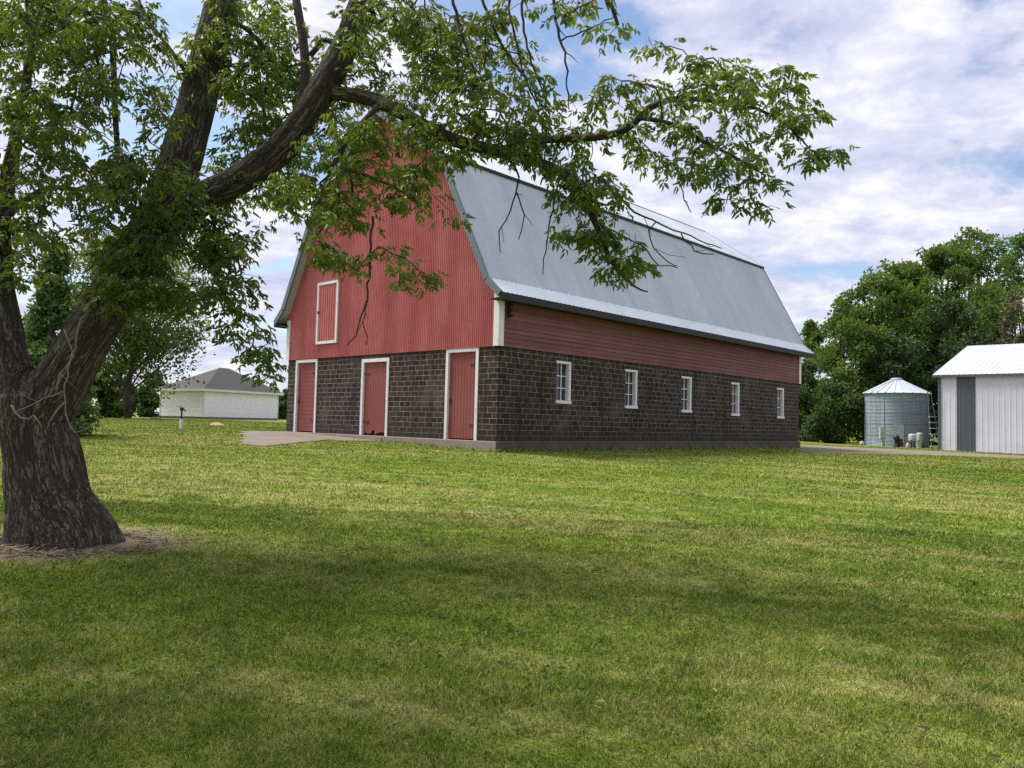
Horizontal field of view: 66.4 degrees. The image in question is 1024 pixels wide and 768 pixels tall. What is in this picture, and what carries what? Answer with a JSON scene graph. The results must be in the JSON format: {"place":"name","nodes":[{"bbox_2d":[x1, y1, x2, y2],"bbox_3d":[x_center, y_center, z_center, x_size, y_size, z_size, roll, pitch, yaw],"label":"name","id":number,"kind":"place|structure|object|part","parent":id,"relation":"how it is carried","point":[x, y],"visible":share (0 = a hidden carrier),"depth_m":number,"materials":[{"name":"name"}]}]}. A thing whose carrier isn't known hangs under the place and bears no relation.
{"place":"outdoors","nodes":[
{"label":"outdoors","id":0,"kind":"place"},
{"bbox_2d":[0,413,1023,767],"bbox_3d":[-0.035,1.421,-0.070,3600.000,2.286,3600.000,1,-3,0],"label":"ground","id":1,"kind":"structure","parent":0,"point":[360,483],"depth_m":6.20,"materials":[{"name":"green plant"}]},
{"bbox_2d":[21,312,33,347],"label":"distant tree","id":2,"kind":"object","parent":1,"relation":"on","point":[23,319],"visible":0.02,"depth_m":71.25,"materials":[{"name":"green plant"}]},
{"bbox_2d":[23,235,102,436],"bbox_3d":[-14.649,-1.508,24.884,3.095,6.717,3.312,3,-3,-25],"label":"blue spruce","id":3,"kind":"object","parent":1,"relation":"on","point":[50,310],"visible":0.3,"depth_m":24.85,"materials":[{"name":"plant"}]},
{"bbox_2d":[0,525,211,561],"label":"dry grass","id":4,"kind":"structure","parent":1,"relation":"on","point":[157,541],"depth_m":7.69,"materials":[{"name":"plant"}]},
{"bbox_2d":[91,360,126,417],"bbox_3d":[-31.386,-0.025,60.062,4.060,5.577,4.520,4,-4,-43],"label":"yard bush","id":5,"kind":"object","parent":1,"relation":"on","point":[111,406],"visible":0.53,"depth_m":59.79,"materials":[{"name":"green plant"}]},
{"bbox_2d":[111,374,140,416],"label":"hedge bush","id":6,"kind":"object","parent":1,"relation":"on","point":[133,406],"visible":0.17,"depth_m":77.54,"materials":[{"name":"green plant"}]},
{"bbox_2d":[17,218,253,417],"bbox_3d":[-27.976,-4.495,58.116,13.995,14.555,15.234,1,-3,0],"label":"yard tree","id":7,"kind":"object","parent":1,"relation":"on","point":[134,343],"visible":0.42,"depth_m":56.46,"materials":[{"name":"green plant"}]},
{"bbox_2d":[131,370,164,416],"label":"hedge bush","id":8,"kind":"object","parent":1,"relation":"on","point":[144,408],"visible":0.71,"depth_m":71.24,"materials":[{"name":"green plant"}]},
{"bbox_2d":[149,417,162,419],"bbox_3d":[-22.977,2.222,50.502,0.906,0.245,0.904,1,-3,0],"label":"soil mound","id":9,"kind":"object","parent":1,"relation":"on","point":[154,418],"visible":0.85,"depth_m":50.25,"materials":[{"name":"beige soil"}]},
{"bbox_2d":[177,406,185,428],"bbox_3d":[-13.261,1.362,31.350,0.384,0.983,0.139,1,-3,0],"label":"yard hydrant","id":10,"kind":"object","parent":1,"relation":"on","point":[181,420],"visible":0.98,"depth_m":31.32,"materials":[{"name":"white paint"}]},
{"bbox_2d":[154,368,283,419],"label":"outbuilding","id":11,"kind":"structure","parent":1,"relation":"on","point":[222,393],"depth_m":66.37,"materials":[{"name":"white"}]},
{"bbox_2d":[277,387,287,419],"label":"distant tree","id":12,"kind":"object","parent":1,"relation":"on","point":[282,409],"visible":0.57,"depth_m":129.18,"materials":[{"name":"green plant"}]},
{"bbox_2d":[236,431,377,446],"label":"concrete walk","id":13,"kind":"structure","parent":1,"relation":"on","point":[263,438],"depth_m":26.18,"materials":[{"name":"beige concrete"}]},
{"bbox_2d":[0,0,860,550],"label":"shade tree","id":14,"kind":"object","parent":1,"relation":"on","point":[50,500],"visible":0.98,"depth_m":7.73,"materials":[{"name":"green plant"}]},
{"bbox_2d":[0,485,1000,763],"bbox_3d":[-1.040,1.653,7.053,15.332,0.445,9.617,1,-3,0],"label":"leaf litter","id":15,"kind":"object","parent":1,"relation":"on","point":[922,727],"visible":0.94,"depth_m":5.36,"materials":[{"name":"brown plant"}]},
{"bbox_2d":[0,488,1023,767],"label":"clover","id":16,"kind":"object","parent":1,"relation":"on","point":[140,692],"visible":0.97,"depth_m":5.50,"materials":[{"name":"green plant"}]},
{"bbox_2d":[273,110,814,451],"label":"barn","id":17,"kind":"structure","parent":1,"relation":"on","point":[510,346],"depth_m":26.77,"materials":[{"name":"red metal"}]},
{"bbox_2d":[293,359,317,432],"bbox_3d":[-7.750,0.448,29.589,1.490,2.750,0.184,-1,-4,43],"label":"door","id":18,"kind":"structure","parent":17,"relation":"in","point":[305,400],"depth_m":29.65,"materials":[{"name":"red paint"}]},
{"bbox_2d":[315,280,339,344],"bbox_3d":[-6.773,-2.618,28.679,1.340,2.290,0.080,-1,-4,43],"label":"hay door","id":19,"kind":"structure","parent":17,"relation":"in","point":[327,316],"depth_m":28.66,"materials":[{"name":"red wood"}]},
{"bbox_2d":[359,358,389,435],"bbox_3d":[-4.638,0.445,26.649,1.530,2.620,0.184,-1,-4,43],"label":"door","id":20,"kind":"structure","parent":17,"relation":"in","point":[374,372],"depth_m":26.68,"materials":[{"name":"red paint"}]},
{"bbox_2d":[444,347,478,440],"bbox_3d":[-1.488,0.302,23.691,1.440,2.770,0.184,-1,-4,43],"label":"door","id":21,"kind":"structure","parent":17,"relation":"in","point":[462,365],"depth_m":23.70,"materials":[{"name":"red paint"}]},
{"bbox_2d":[555,361,571,403],"bbox_3d":[1.577,-0.045,24.864,0.250,1.350,0.750,-1,-4,43],"label":"window frame","id":22,"kind":"structure","parent":17,"relation":"in","point":[563,381],"depth_m":24.99,"materials":[{"name":"white paint"}]},
{"bbox_2d":[624,369,637,408],"bbox_3d":[4.137,0.183,27.574,0.250,1.370,0.760,-1,-4,43],"label":"window frame","id":23,"kind":"structure","parent":17,"relation":"in","point":[631,375],"depth_m":27.71,"materials":[{"name":"white paint"}]},
{"bbox_2d":[681,376,691,412],"bbox_3d":[6.685,0.410,30.275,0.250,1.390,0.760,-1,-4,43],"label":"window frame","id":24,"kind":"structure","parent":17,"relation":"in","point":[686,381],"depth_m":30.42,"materials":[{"name":"white paint"}]},
{"bbox_2d":[731,382,739,415],"bbox_3d":[9.389,0.649,33.138,0.250,1.410,0.750,-1,-4,43],"label":"window frame","id":25,"kind":"structure","parent":17,"relation":"in","point":[735,387],"depth_m":33.28,"materials":[{"name":"white paint"}]},
{"bbox_2d":[777,388,784,418],"bbox_3d":[12.383,0.900,36.311,0.250,1.410,0.750,-1,-4,43],"label":"window frame","id":26,"kind":"structure","parent":17,"relation":"in","point":[780,391],"depth_m":36.47,"materials":[{"name":"white paint"}]},
{"bbox_2d":[798,359,820,441],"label":"dark bush","id":27,"kind":"object","parent":1,"relation":"on","point":[807,385],"visible":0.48,"depth_m":65.64,"materials":[{"name":"green plant"}]},
{"bbox_2d":[799,319,830,413],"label":"roadside tree","id":28,"kind":"object","parent":1,"relation":"on","point":[812,333],"visible":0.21,"depth_m":97.54,"materials":[{"name":"green plant"}]},
{"bbox_2d":[801,380,863,443],"bbox_3d":[24.860,2.251,61.009,4.595,5.175,5.207,1,-3,0],"label":"leafy bush","id":29,"kind":"object","parent":1,"relation":"on","point":[839,401],"visible":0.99,"depth_m":59.96,"materials":[{"name":"green plant"}]},
{"bbox_2d":[799,297,896,440],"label":"grove tree","id":30,"kind":"object","parent":1,"relation":"on","point":[859,341],"visible":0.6,"depth_m":68.58,"materials":[{"name":"green plant"}]},
{"bbox_2d":[820,266,936,441],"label":"grove tree","id":31,"kind":"object","parent":1,"relation":"on","point":[877,284],"visible":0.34,"depth_m":72.63,"materials":[{"name":"green plant"}]},
{"bbox_2d":[879,427,885,446],"bbox_3d":[25.782,3.684,54.409,0.400,1.350,0.215,1,-3,0],"label":"meter cabinet","id":32,"kind":"object","parent":1,"relation":"on","point":[882,433],"visible":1,"depth_m":54.33,"materials":[{"name":"white plastic"}]},
{"bbox_3d":[25.789,3.404,54.322,0.340,0.700,0.014,1,-3,0],"label":"cabinet door","id":33,"kind":"part","parent":32,"relation":"part of","materials":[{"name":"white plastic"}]},
{"bbox_2d":[862,378,931,447],"bbox_3d":[28.520,2.075,58.004,4.657,5.100,4.656,1,-3,0],"label":"grain bin","id":34,"kind":"object","parent":1,"relation":"on","point":[897,406],"visible":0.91,"depth_m":56.29,"materials":[{"name":"metal"}]},
{"bbox_2d":[894,424,903,441],"bbox_3d":[27.681,3.529,55.939,0.640,1.250,0.100,0,-3,22],"label":"bin door","id":35,"kind":"structure","parent":34,"relation":"in","point":[898,429],"depth_m":55.89,"materials":[{"name":"silver metal"}]},
{"bbox_2d":[858,328,940,445],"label":"grove tree","id":36,"kind":"object","parent":1,"relation":"on","point":[895,353],"visible":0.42,"depth_m":67.59,"materials":[{"name":"green plant"}]},
{"bbox_2d":[851,258,958,434],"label":"grove tree","id":37,"kind":"object","parent":1,"relation":"on","point":[901,271],"visible":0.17,"depth_m":76.10,"materials":[{"name":"green plant"}]},
{"bbox_2d":[908,433,915,447],"bbox_3d":[27.746,3.899,54.108,0.600,1.045,0.600,1,-3,0],"label":"storage tank","id":38,"kind":"object","parent":1,"relation":"on","point":[911,437],"visible":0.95,"depth_m":53.90,"materials":[{"name":"white plastic"}]},
{"bbox_2d":[916,442,921,448],"bbox_3d":[27.322,4.110,52.495,0.430,0.445,0.430,1,-3,0],"label":"bucket","id":39,"kind":"object","parent":1,"relation":"on","point":[918,444],"visible":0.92,"depth_m":52.35,"materials":[{"name":"white plastic"}]},
{"bbox_2d":[916,432,923,447],"bbox_3d":[28.009,3.840,53.710,0.420,1.145,0.420,1,-3,0],"label":"storage tank","id":40,"kind":"object","parent":1,"relation":"on","point":[919,436],"visible":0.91,"depth_m":53.54,"materials":[{"name":"white plastic"}]},
{"bbox_2d":[886,244,973,439],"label":"grove tree","id":41,"kind":"object","parent":1,"relation":"on","point":[926,262],"visible":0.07,"depth_m":79.64,"materials":[{"name":"green plant"}]},
{"bbox_2d":[927,391,937,448],"bbox_3d":[28.103,2.398,52.244,0.660,3.914,0.930,1,-3,0],"label":"elevator ladder","id":42,"kind":"object","parent":1,"relation":"on","point":[930,428],"visible":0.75,"depth_m":52.15,"materials":[{"name":"grey metal"}]},
{"bbox_2d":[917,296,997,437],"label":"grove tree","id":43,"kind":"object","parent":1,"relation":"on","point":[954,344],"visible":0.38,"depth_m":69.55,"materials":[{"name":"green plant"}]},
{"bbox_2d":[919,244,1019,439],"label":"grove tree","id":44,"kind":"object","parent":1,"relation":"on","point":[956,273],"visible":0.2,"depth_m":78.78,"materials":[{"name":"green plant"}]},
{"bbox_2d":[932,343,1023,453],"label":"pole shed","id":45,"kind":"structure","parent":1,"relation":"on","point":[981,398],"depth_m":48.70,"materials":[{"name":"white metal"}]},
{"bbox_2d":[957,377,975,451],"bbox_3d":[28.380,1.952,48.885,1.050,5.030,0.014,-1,-4,44],"label":"blue door","id":46,"kind":"structure","parent":45,"relation":"in","point":[966,413],"depth_m":48.88,"materials":[{"name":"metal"}]},
{"bbox_2d":[936,280,1023,403],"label":"grove tree","id":47,"kind":"object","parent":1,"relation":"on","point":[983,293],"visible":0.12,"depth_m":74.06,"materials":[{"name":"green plant"}]},
{"bbox_2d":[939,226,1023,322],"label":"grove tree","id":48,"kind":"object","parent":1,"relation":"on","point":[960,242],"visible":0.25,"depth_m":81.02,"materials":[{"name":"green plant"}]},
{"bbox_2d":[958,300,1023,344],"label":"grove tree","id":49,"kind":"object","parent":1,"relation":"on","point":[988,314],"visible":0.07,"depth_m":71.31,"materials":[{"name":"green plant"}]},
{"bbox_2d":[991,289,1023,344],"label":"thin tree","id":50,"kind":"object","parent":1,"relation":"on","point":[1011,308],"visible":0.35,"depth_m":68.62,"materials":[{"name":"green plant"}]},
{"bbox_2d":[993,229,1023,338],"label":"grove tree","id":51,"kind":"object","parent":1,"relation":"on","point":[1014,256],"visible":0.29,"depth_m":84.74,"materials":[{"name":"green plant"}]},
{"bbox_2d":[0,0,1023,413],"label":"sky","id":52,"kind":"structure","parent":0,"point":[930,93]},
{"bbox_2d":[893,435,902,446],"bbox_3d":[26.751,3.962,54.203,0.640,0.850,0.440,1,-3,0],"label":"iron pump","id":53,"kind":"object","parent":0,"point":[898,441],"visible":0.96,"depth_m":54.11,"materials":[{"name":"black metal"}]},
{"bbox_2d":[794,444,1023,457],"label":"driveway","id":54,"kind":"structure","parent":0,"point":[829,449],"depth_m":39.33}
]}

